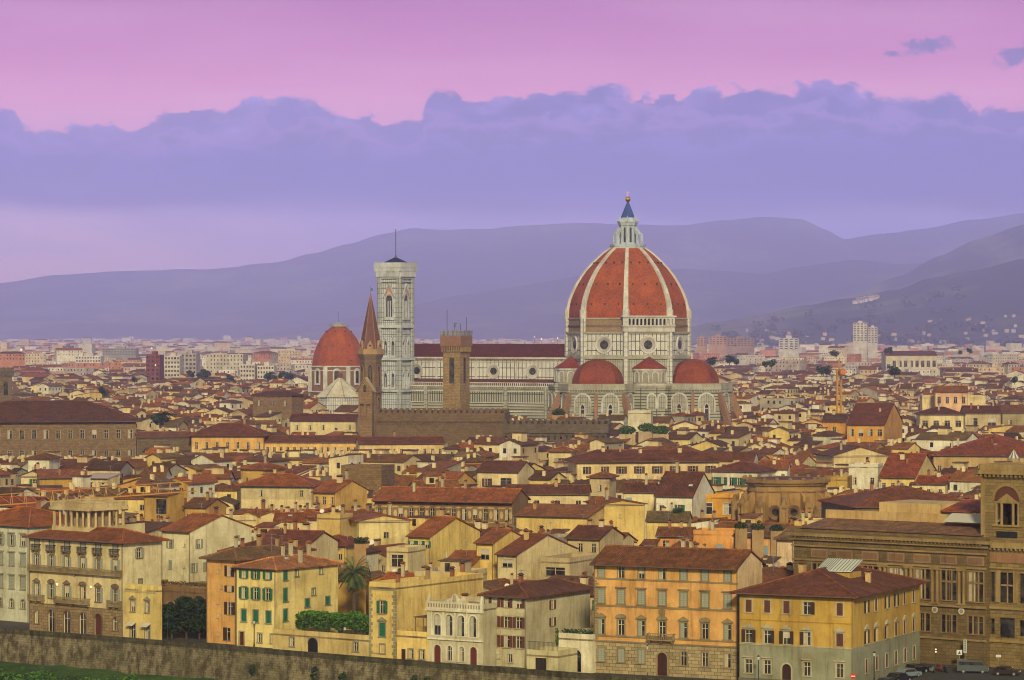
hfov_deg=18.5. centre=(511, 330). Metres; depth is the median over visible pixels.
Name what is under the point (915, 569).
window
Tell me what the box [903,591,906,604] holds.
window
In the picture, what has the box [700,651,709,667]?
window
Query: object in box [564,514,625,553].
house
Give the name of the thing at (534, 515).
house
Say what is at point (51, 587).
window
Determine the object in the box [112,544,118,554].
window
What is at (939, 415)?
house
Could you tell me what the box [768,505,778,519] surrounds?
round window
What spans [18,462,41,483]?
house
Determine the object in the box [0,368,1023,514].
distant rooftops
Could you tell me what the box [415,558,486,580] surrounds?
house
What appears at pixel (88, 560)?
hotel
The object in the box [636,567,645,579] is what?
window
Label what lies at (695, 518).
house
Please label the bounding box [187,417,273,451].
gallery building
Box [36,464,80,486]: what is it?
house
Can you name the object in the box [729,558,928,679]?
palazzo
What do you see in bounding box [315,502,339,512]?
house
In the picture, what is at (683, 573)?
window
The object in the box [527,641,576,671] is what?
gate building
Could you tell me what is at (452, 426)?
battlemented palace
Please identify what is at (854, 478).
window
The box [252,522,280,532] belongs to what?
house
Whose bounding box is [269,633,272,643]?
window
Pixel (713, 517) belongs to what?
house
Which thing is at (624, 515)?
house
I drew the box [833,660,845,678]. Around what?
window
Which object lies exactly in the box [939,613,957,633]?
window
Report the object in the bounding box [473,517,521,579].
house
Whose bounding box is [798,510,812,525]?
house
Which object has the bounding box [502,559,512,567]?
window
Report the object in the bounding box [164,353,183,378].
apartment block
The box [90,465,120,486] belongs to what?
house
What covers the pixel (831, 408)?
house
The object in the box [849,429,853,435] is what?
window
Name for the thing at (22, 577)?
window
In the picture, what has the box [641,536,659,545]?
house
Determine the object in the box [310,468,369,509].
house
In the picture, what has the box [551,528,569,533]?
house
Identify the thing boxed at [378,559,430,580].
house
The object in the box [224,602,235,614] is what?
window
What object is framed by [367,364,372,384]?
window
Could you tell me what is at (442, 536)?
house
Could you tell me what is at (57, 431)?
window
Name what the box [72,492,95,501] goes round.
house
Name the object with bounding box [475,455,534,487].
house
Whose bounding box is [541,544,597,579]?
house
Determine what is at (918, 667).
parked car
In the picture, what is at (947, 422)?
window
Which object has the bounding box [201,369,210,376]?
tree
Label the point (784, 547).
house
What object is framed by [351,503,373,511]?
house
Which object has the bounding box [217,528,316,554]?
house
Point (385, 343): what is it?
window
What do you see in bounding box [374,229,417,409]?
bell tower
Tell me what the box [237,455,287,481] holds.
house
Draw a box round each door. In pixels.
[93,612,102,634]
[238,630,244,645]
[307,637,317,651]
[402,649,404,658]
[432,643,441,661]
[468,646,477,664]
[536,658,545,669]
[656,651,668,675]
[780,662,792,679]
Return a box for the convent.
[881,351,936,371]
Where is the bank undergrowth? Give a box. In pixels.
[0,666,139,679]
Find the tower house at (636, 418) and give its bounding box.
[628,410,652,431]
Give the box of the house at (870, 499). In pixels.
[817,479,980,518]
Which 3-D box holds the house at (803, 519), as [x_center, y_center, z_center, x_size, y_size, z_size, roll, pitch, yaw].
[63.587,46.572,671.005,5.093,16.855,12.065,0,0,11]
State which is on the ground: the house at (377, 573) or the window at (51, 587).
the house at (377, 573)
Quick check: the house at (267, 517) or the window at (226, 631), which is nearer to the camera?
the window at (226, 631)
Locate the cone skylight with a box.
[1007,450,1019,461]
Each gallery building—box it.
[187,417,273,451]
[264,435,360,453]
[355,431,444,453]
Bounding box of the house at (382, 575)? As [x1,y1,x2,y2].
[369,568,408,581]
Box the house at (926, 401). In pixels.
[920,389,985,410]
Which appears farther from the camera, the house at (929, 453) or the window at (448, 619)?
the house at (929, 453)
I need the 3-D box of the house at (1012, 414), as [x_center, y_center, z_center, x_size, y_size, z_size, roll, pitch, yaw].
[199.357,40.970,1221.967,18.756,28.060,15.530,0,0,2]
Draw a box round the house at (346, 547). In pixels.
[333,526,369,565]
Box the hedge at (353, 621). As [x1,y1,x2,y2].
[294,610,368,634]
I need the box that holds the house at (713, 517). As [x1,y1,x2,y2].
[697,510,728,525]
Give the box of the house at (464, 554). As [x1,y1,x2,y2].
[448,541,480,567]
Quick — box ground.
[0,620,914,679]
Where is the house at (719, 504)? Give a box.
[706,493,738,518]
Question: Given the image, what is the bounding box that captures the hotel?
[22,498,168,636]
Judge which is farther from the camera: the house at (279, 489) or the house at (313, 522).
the house at (279, 489)
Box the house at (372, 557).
[349,536,380,570]
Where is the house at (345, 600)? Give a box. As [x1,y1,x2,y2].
[338,555,370,629]
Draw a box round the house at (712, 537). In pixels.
[693,519,734,548]
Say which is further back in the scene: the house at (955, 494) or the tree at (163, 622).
the house at (955, 494)
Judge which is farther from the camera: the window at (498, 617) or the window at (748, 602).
the window at (498, 617)
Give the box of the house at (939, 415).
[914,403,965,430]
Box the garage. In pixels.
[559,628,595,672]
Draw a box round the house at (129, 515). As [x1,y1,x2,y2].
[113,512,138,523]
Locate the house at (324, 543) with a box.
[265,519,340,560]
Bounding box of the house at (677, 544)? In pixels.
[671,541,695,546]
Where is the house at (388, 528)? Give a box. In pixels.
[348,502,412,544]
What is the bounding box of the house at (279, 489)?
[235,467,324,509]
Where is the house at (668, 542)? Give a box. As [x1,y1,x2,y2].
[666,535,682,546]
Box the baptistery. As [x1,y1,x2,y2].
[316,371,357,413]
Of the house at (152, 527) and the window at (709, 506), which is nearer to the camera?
the house at (152, 527)
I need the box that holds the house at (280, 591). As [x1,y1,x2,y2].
[230,539,343,647]
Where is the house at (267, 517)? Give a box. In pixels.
[258,502,297,522]
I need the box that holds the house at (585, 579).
[547,573,593,627]
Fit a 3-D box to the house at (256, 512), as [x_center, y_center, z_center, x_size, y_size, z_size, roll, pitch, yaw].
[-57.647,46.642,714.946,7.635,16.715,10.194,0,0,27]
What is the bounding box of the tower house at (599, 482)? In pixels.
[586,466,619,496]
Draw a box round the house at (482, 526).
[474,519,491,536]
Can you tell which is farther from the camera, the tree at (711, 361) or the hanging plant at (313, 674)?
the tree at (711, 361)
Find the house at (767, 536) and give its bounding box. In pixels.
[732,520,787,555]
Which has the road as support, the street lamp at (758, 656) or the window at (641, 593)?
the street lamp at (758, 656)
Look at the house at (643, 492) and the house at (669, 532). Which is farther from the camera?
the house at (643, 492)
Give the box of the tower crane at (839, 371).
[830,359,845,412]
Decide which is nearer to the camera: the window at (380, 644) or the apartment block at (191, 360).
the window at (380, 644)
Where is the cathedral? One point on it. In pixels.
(625, 348)
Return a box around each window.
[0,531,3,545]
[0,550,3,565]
[0,573,3,588]
[0,597,2,607]
[7,430,12,438]
[7,532,15,545]
[7,551,14,565]
[7,573,14,589]
[8,598,14,608]
[18,532,26,546]
[18,552,25,566]
[18,574,25,589]
[19,430,24,438]
[19,450,24,455]
[19,599,25,608]
[29,479,36,483]
[31,430,36,438]
[32,553,40,565]
[32,578,40,597]
[33,609,39,624]
[34,539,39,548]
[43,429,48,438]
[47,554,55,566]
[47,579,55,598]
[47,608,55,631]
[49,540,53,549]
[55,429,60,438]
[62,555,70,568]
[62,580,70,599]
[63,610,70,632]
[64,541,69,550]
[67,429,72,438]
[67,450,72,455]
[78,556,86,569]
[78,581,86,600]
[78,611,86,633]
[80,429,84,438]
[80,542,85,551]
[91,429,96,438]
[93,557,101,568]
[94,583,102,602]
[95,543,100,552]
[103,429,108,438]
[110,558,119,571]
[110,584,119,603]
[111,616,118,631]
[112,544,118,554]
[115,429,120,438]
[127,429,132,438]
[128,449,132,455]
[129,595,135,612]
[129,624,135,637]
[135,547,143,558]
[138,578,142,583]
[143,596,150,613]
[144,625,150,638]
[156,499,165,513]
[166,539,173,548]
[168,560,171,569]
[191,563,197,572]
[196,539,202,548]
[203,562,205,571]
[222,627,230,641]
[224,565,233,576]
[224,585,233,592]
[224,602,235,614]
[239,570,247,578]
[239,586,248,599]
[240,608,247,622]
[251,570,259,579]
[251,586,259,600]
[251,609,258,623]
[256,632,262,642]
[262,587,271,600]
[263,571,271,580]
[264,610,271,623]
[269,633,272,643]
[282,570,288,580]
[282,587,288,602]
[282,608,288,621]
[288,636,294,646]
[304,598,310,607]
[311,587,316,595]
[314,368,319,384]
[318,567,323,574]
[325,595,331,605]
[333,368,340,380]
[352,641,358,651]
[354,368,359,384]
[360,364,363,383]
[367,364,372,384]
[376,506,382,512]
[377,364,380,386]
[377,396,380,408]
[377,599,386,614]
[377,617,386,637]
[378,643,385,654]
[382,337,387,357]
[382,369,387,388]
[383,283,395,319]
[384,532,388,537]
[390,337,395,357]
[390,369,395,389]
[390,554,402,566]
[398,507,402,516]
[402,283,410,319]
[402,337,405,357]
[402,369,405,389]
[406,337,410,357]
[406,369,410,388]
[406,648,414,659]
[408,507,413,518]
[418,649,425,659]
[420,507,424,514]
[423,541,430,547]
[429,507,433,515]
[432,613,441,635]
[444,613,453,636]
[445,644,453,661]
[451,508,456,515]
[455,614,465,636]
[457,645,465,662]
[461,508,467,520]
[468,615,477,637]
[471,508,477,520]
[480,549,488,559]
[482,478,491,486]
[482,508,488,520]
[489,597,499,607]
[493,508,498,520]
[496,615,499,627]
[496,634,499,647]
[500,478,511,486]
[501,598,511,607]
[501,615,511,628]
[501,634,511,647]
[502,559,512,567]
[503,509,510,521]
[506,653,513,662]
[513,616,524,629]
[513,635,524,648]
[515,599,524,608]
[546,567,564,575]
[549,600,555,609]
[549,617,555,626]
[554,458,567,465]
[577,543,582,551]
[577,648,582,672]
[583,467,590,473]
[592,544,595,552]
[595,586,605,603]
[595,613,605,634]
[596,566,605,577]
[596,646,605,662]
[601,467,608,471]
[615,587,625,604]
[615,614,625,635]
[616,466,626,473]
[616,567,625,578]
[616,647,625,663]
[634,466,644,473]
[635,587,646,605]
[635,615,646,636]
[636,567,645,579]
[636,648,645,664]
[652,466,662,473]
[656,588,667,606]
[656,616,667,637]
[657,568,666,580]
[670,466,679,470]
[675,505,684,510]
[677,589,688,606]
[678,569,687,580]
[678,616,688,638]
[678,650,687,666]
[687,466,697,470]
[699,590,709,607]
[699,617,709,639]
[700,570,709,581]
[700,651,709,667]
[705,466,715,472]
[706,502,712,514]
[711,477,718,483]
[719,477,726,485]
[721,591,732,608]
[721,618,732,640]
[722,502,730,514]
[722,570,731,582]
[722,652,731,668]
[729,477,734,485]
[735,477,742,484]
[741,623,755,643]
[742,656,753,673]
[743,598,753,612]
[761,624,773,643]
[761,657,772,674]
[762,599,771,613]
[764,546,768,555]
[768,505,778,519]
[779,625,792,644]
[781,600,790,614]
[788,505,801,519]
[800,626,812,645]
[801,600,814,615]
[801,659,812,676]
[811,562,822,569]
[813,505,817,516]
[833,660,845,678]
[834,602,844,616]
[834,627,844,647]
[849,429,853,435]
[852,477,856,484]
[862,565,877,569]
[864,599,869,613]
[864,624,869,644]
[865,658,868,673]
[868,429,872,435]
[874,597,878,611]
[874,622,879,642]
[875,655,879,670]
[877,429,881,435]
[885,594,889,609]
[885,619,889,639]
[885,652,889,667]
[887,566,903,574]
[894,592,898,606]
[894,617,898,636]
[894,649,898,665]
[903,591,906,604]
[903,615,907,634]
[903,647,907,662]
[912,588,915,602]
[912,613,916,632]
[912,644,916,659]
[913,567,930,599]
[920,612,931,631]
[922,420,927,425]
[933,420,938,424]
[939,569,956,601]
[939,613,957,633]
[944,420,949,426]
[955,420,960,426]
[966,570,984,602]
[966,615,984,635]
[969,418,977,424]
[988,418,995,424]
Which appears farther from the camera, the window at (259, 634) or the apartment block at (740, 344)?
the apartment block at (740, 344)
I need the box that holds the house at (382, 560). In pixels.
[370,538,405,572]
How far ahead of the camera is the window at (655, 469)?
872.57 m
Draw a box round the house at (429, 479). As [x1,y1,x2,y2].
[408,471,460,486]
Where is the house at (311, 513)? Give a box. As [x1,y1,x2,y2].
[296,502,319,521]
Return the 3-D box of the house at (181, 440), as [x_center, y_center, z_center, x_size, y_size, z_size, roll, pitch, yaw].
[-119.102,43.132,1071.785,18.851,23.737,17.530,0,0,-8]
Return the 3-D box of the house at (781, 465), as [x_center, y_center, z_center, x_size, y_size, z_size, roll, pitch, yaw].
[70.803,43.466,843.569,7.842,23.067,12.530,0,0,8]
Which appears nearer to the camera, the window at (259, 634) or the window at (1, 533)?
the window at (259, 634)
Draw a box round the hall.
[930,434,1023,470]
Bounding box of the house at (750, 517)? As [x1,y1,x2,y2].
[714,513,793,528]
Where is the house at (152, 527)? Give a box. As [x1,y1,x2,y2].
[125,516,172,578]
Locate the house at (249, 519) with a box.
[225,515,255,529]
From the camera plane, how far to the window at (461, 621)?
513.84 m
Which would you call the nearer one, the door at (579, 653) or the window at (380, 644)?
the door at (579, 653)
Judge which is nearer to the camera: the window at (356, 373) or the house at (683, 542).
the house at (683, 542)
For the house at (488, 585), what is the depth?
563.82 m
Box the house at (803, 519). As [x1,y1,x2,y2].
[794,510,822,525]
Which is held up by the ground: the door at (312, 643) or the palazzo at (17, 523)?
the palazzo at (17, 523)
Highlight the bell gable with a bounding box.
[356,377,375,436]
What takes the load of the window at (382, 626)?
in the villa
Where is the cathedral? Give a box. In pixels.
[410,192,743,425]
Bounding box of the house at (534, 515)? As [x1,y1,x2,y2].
[513,498,605,534]
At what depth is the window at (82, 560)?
568.21 m
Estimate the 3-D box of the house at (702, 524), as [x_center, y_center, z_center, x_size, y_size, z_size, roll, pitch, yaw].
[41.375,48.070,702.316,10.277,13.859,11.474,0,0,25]
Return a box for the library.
[785,499,1011,666]
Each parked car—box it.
[878,677,896,679]
[886,672,912,679]
[896,668,921,676]
[905,663,928,672]
[993,665,1020,675]
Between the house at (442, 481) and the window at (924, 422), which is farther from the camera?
the window at (924, 422)
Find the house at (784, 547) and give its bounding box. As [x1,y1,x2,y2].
[773,525,801,566]
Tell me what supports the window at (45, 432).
in the palace at (64, 427)
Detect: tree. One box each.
[98,385,109,397]
[150,411,172,427]
[162,603,181,639]
[162,614,166,632]
[174,596,199,639]
[191,596,205,640]
[196,371,203,377]
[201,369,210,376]
[226,374,233,380]
[264,372,274,379]
[277,371,284,377]
[283,372,293,378]
[338,555,371,633]
[705,357,716,364]
[725,355,735,364]
[761,361,767,367]
[767,359,775,368]
[820,365,831,376]
[831,350,839,356]
[884,347,892,354]
[887,366,900,377]
[1011,376,1017,384]
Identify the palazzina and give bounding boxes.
[425,593,496,665]
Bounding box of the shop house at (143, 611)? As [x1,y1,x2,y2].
[124,583,161,639]
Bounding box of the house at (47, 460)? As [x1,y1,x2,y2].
[24,452,62,471]
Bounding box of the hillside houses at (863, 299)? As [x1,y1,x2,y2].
[745,294,1023,348]
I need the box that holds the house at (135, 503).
[113,480,157,520]
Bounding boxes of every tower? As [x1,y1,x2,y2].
[0,367,13,401]
[341,455,394,492]
[357,286,383,436]
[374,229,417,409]
[440,317,471,409]
[973,462,1023,668]
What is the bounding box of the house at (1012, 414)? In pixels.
[999,400,1023,424]
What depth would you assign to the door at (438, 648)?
516.48 m
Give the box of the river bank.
[0,661,218,679]
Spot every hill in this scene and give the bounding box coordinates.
[0,213,1023,340]
[258,260,922,340]
[691,258,1023,346]
[829,224,1023,300]
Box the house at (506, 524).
[501,520,515,528]
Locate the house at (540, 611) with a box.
[477,569,593,667]
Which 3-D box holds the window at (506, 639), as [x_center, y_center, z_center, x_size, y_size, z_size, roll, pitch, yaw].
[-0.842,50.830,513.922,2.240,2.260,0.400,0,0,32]
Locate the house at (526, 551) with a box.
[494,521,578,579]
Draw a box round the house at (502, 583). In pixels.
[498,573,534,586]
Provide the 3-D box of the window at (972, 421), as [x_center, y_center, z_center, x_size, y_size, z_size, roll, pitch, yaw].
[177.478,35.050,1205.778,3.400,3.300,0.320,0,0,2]
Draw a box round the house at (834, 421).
[821,409,849,437]
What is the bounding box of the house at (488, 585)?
[475,570,506,596]
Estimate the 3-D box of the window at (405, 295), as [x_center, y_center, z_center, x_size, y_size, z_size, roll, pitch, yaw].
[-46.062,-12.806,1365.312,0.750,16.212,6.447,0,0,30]
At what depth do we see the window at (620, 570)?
502.91 m
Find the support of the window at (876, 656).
in the palazzo at (835, 619)
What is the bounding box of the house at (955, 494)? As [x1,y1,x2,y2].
[947,492,962,498]
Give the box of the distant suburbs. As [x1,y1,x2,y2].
[0,336,1023,377]
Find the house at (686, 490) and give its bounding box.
[653,460,714,517]
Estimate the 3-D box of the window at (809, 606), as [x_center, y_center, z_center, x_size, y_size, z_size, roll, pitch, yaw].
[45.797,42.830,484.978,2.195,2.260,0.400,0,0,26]
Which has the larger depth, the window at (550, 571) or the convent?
the convent
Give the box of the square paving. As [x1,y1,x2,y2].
[913,663,1023,679]
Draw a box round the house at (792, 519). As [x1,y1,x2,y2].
[790,516,817,522]
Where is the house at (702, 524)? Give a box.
[691,518,720,528]
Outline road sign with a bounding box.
[963,638,966,652]
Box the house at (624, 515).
[583,487,647,545]
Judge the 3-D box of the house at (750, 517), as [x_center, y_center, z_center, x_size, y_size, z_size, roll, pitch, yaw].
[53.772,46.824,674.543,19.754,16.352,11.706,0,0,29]
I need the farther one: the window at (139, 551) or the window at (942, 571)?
the window at (139, 551)
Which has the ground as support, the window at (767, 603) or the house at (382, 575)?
the house at (382, 575)
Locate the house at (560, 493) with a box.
[506,478,591,503]
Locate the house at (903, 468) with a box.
[878,452,935,487]
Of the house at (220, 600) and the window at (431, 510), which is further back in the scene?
the window at (431, 510)
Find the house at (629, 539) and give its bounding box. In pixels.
[608,520,637,544]
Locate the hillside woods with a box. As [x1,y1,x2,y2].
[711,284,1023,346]
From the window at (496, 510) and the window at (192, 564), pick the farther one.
the window at (496, 510)
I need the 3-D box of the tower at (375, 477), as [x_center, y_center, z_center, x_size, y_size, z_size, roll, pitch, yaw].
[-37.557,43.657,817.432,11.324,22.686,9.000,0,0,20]
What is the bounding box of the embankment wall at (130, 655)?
[0,628,676,679]
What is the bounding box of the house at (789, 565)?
[785,562,793,571]
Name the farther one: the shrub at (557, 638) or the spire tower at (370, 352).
the spire tower at (370, 352)
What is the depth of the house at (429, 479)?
733.32 m
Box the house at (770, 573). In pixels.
[762,553,793,582]
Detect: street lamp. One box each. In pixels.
[757,655,759,679]
[873,651,875,679]
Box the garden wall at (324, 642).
[273,628,396,658]
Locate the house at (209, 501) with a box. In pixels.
[182,486,228,516]
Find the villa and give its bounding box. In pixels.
[369,566,482,658]
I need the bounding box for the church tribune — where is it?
[728,474,838,522]
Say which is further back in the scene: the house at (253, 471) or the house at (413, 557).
the house at (253, 471)
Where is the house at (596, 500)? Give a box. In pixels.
[589,492,603,504]
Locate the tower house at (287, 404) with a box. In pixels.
[250,391,304,419]
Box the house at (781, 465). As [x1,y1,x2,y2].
[760,450,790,475]
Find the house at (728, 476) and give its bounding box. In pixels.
[708,458,776,488]
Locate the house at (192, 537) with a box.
[158,503,254,583]
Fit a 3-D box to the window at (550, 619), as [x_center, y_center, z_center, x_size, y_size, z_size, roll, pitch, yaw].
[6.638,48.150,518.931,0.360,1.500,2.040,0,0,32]
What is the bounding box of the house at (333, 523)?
[317,504,352,535]
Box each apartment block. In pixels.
[62,344,73,347]
[76,353,103,366]
[102,346,138,359]
[146,351,163,380]
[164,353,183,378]
[181,350,199,375]
[240,361,257,379]
[257,362,276,379]
[697,336,706,352]
[709,334,726,357]
[727,336,753,354]
[779,336,798,357]
[853,321,866,356]
[868,325,877,356]
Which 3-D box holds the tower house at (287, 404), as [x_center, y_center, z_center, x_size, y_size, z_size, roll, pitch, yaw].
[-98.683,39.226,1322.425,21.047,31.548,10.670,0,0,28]
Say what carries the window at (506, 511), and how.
in the palace at (465, 503)
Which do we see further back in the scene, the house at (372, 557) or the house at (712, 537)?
the house at (712, 537)
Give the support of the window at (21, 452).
in the palace at (64, 427)
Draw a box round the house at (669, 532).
[655,513,695,546]
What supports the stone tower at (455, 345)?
on the ground
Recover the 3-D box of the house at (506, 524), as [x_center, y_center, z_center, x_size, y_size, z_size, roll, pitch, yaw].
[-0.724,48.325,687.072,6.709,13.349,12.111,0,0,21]
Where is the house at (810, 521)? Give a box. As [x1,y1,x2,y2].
[807,507,820,523]
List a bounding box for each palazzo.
[0,492,64,622]
[563,445,724,479]
[589,545,765,679]
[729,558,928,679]
[933,381,967,411]
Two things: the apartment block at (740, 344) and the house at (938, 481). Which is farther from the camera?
the apartment block at (740, 344)
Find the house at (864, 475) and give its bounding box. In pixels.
[849,457,882,488]
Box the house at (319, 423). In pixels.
[289,411,357,434]
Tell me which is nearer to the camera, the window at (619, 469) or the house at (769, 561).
the house at (769, 561)
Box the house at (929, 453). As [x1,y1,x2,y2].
[920,442,961,461]
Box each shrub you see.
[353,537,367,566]
[551,408,564,419]
[555,628,558,645]
[671,507,683,513]
[734,522,748,548]
[750,522,764,557]
[769,524,783,555]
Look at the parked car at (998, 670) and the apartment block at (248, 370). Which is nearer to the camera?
the parked car at (998, 670)
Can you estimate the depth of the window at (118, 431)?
1092.85 m
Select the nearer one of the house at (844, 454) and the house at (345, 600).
the house at (345, 600)
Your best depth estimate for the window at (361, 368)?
1148.65 m
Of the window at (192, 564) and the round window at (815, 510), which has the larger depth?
the round window at (815, 510)
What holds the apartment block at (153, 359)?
on the ground
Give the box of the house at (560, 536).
[542,522,567,541]
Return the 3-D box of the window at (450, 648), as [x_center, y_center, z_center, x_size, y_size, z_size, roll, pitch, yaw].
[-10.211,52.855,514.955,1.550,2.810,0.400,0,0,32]
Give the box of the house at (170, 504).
[142,489,184,521]
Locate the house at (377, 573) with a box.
[362,558,385,578]
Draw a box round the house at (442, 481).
[435,476,444,486]
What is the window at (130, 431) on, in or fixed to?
in the palace at (64, 427)
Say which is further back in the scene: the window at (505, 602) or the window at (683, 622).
the window at (505, 602)
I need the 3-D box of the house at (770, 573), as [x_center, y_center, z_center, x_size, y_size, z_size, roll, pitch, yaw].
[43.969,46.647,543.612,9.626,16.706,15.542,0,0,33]
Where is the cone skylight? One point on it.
(1013, 456)
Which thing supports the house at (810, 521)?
on the ground
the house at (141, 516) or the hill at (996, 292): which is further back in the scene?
the hill at (996, 292)
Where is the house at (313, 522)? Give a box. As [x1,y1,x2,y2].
[307,499,326,529]
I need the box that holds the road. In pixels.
[0,625,711,679]
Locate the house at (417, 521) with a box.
[407,515,431,531]
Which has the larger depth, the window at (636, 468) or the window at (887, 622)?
the window at (636, 468)
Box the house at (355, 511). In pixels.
[340,499,368,514]
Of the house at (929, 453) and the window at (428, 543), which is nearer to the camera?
the window at (428, 543)
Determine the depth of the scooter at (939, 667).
506.23 m
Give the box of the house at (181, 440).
[135,426,190,455]
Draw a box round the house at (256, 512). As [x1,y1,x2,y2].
[239,498,269,527]
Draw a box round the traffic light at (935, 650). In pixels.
[934,647,936,669]
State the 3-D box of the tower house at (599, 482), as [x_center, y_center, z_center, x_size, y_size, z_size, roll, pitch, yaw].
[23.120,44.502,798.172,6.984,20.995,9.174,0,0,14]
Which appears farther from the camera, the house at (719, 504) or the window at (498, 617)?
the house at (719, 504)
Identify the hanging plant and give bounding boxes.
[248,664,255,676]
[310,667,318,679]
[338,671,346,679]
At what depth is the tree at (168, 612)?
558.12 m
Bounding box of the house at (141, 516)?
[134,511,152,520]
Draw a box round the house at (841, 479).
[826,467,851,490]
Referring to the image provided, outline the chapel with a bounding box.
[308,311,359,397]
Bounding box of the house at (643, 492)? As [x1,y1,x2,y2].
[621,471,657,538]
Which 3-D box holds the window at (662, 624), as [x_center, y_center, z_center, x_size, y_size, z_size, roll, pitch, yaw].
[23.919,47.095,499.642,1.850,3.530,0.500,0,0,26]
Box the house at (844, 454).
[813,441,888,467]
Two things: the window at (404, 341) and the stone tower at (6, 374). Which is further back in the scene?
the window at (404, 341)
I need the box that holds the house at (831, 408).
[829,406,843,412]
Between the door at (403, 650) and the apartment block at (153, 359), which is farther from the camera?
the apartment block at (153, 359)
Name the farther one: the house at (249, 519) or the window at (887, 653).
the house at (249, 519)
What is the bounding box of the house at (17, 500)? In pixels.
[0,491,48,509]
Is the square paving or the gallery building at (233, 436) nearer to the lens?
the square paving
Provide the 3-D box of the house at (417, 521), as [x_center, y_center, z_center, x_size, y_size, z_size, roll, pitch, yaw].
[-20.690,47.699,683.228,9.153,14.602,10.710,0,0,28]
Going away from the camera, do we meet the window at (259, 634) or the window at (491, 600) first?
the window at (491, 600)
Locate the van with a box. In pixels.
[957,659,988,672]
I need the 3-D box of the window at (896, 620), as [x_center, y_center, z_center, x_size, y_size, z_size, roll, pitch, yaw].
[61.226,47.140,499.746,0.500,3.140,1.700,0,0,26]
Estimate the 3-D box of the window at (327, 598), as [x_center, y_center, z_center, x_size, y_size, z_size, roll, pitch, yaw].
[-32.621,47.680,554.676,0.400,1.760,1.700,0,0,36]
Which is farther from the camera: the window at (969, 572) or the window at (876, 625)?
the window at (969, 572)
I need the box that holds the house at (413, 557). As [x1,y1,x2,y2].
[387,539,425,571]
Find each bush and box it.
[619,425,635,444]
[637,423,654,442]
[652,426,669,439]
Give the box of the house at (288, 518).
[273,505,307,529]
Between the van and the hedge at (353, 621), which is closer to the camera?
the van
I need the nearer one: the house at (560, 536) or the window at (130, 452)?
the house at (560, 536)
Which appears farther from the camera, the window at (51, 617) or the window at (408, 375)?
the window at (408, 375)
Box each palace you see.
[0,400,141,458]
[371,474,530,527]
[374,408,509,445]
[502,419,611,440]
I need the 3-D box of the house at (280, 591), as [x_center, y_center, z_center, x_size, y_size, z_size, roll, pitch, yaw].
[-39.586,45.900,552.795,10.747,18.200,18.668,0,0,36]
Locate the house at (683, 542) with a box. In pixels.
[681,537,693,546]
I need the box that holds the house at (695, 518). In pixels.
[691,516,698,521]
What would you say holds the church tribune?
on the ground
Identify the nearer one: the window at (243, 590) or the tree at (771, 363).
the window at (243, 590)
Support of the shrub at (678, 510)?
on the house at (654, 520)
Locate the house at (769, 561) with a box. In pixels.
[761,555,787,568]
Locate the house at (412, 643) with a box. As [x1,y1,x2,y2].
[397,615,427,660]
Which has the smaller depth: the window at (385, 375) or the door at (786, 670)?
the door at (786, 670)
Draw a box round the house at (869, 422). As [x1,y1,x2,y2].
[846,399,902,441]
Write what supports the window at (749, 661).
in the palazzo at (835, 619)
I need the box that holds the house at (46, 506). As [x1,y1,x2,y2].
[41,491,65,513]
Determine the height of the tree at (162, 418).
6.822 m
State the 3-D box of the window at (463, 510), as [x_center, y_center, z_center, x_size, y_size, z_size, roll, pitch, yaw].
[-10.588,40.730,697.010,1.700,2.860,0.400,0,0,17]
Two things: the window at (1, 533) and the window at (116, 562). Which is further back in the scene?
the window at (1, 533)
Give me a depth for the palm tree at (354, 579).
563.71 m
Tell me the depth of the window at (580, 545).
611.69 m
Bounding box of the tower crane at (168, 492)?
[0,481,196,505]
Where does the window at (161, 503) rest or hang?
in the house at (170, 504)
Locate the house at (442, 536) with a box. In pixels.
[405,507,482,566]
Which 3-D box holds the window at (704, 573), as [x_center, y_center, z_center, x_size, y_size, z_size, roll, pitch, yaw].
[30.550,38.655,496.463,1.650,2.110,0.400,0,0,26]
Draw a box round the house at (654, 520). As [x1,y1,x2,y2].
[645,502,692,538]
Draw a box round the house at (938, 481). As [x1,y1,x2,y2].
[910,469,949,493]
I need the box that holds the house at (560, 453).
[545,440,578,467]
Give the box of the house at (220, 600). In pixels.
[199,534,305,644]
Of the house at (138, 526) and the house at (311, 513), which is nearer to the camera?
the house at (138, 526)
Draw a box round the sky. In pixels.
[0,0,1023,282]
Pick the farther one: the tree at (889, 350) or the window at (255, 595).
the tree at (889, 350)
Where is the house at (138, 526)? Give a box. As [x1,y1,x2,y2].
[114,514,145,532]
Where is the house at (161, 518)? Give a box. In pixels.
[156,515,173,521]
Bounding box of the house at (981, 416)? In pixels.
[960,401,1001,429]
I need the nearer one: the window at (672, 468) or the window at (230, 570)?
the window at (230, 570)
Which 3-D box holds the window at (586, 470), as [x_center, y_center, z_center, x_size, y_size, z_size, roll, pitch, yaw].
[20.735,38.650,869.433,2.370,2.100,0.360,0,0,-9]
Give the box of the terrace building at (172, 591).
[161,574,205,634]

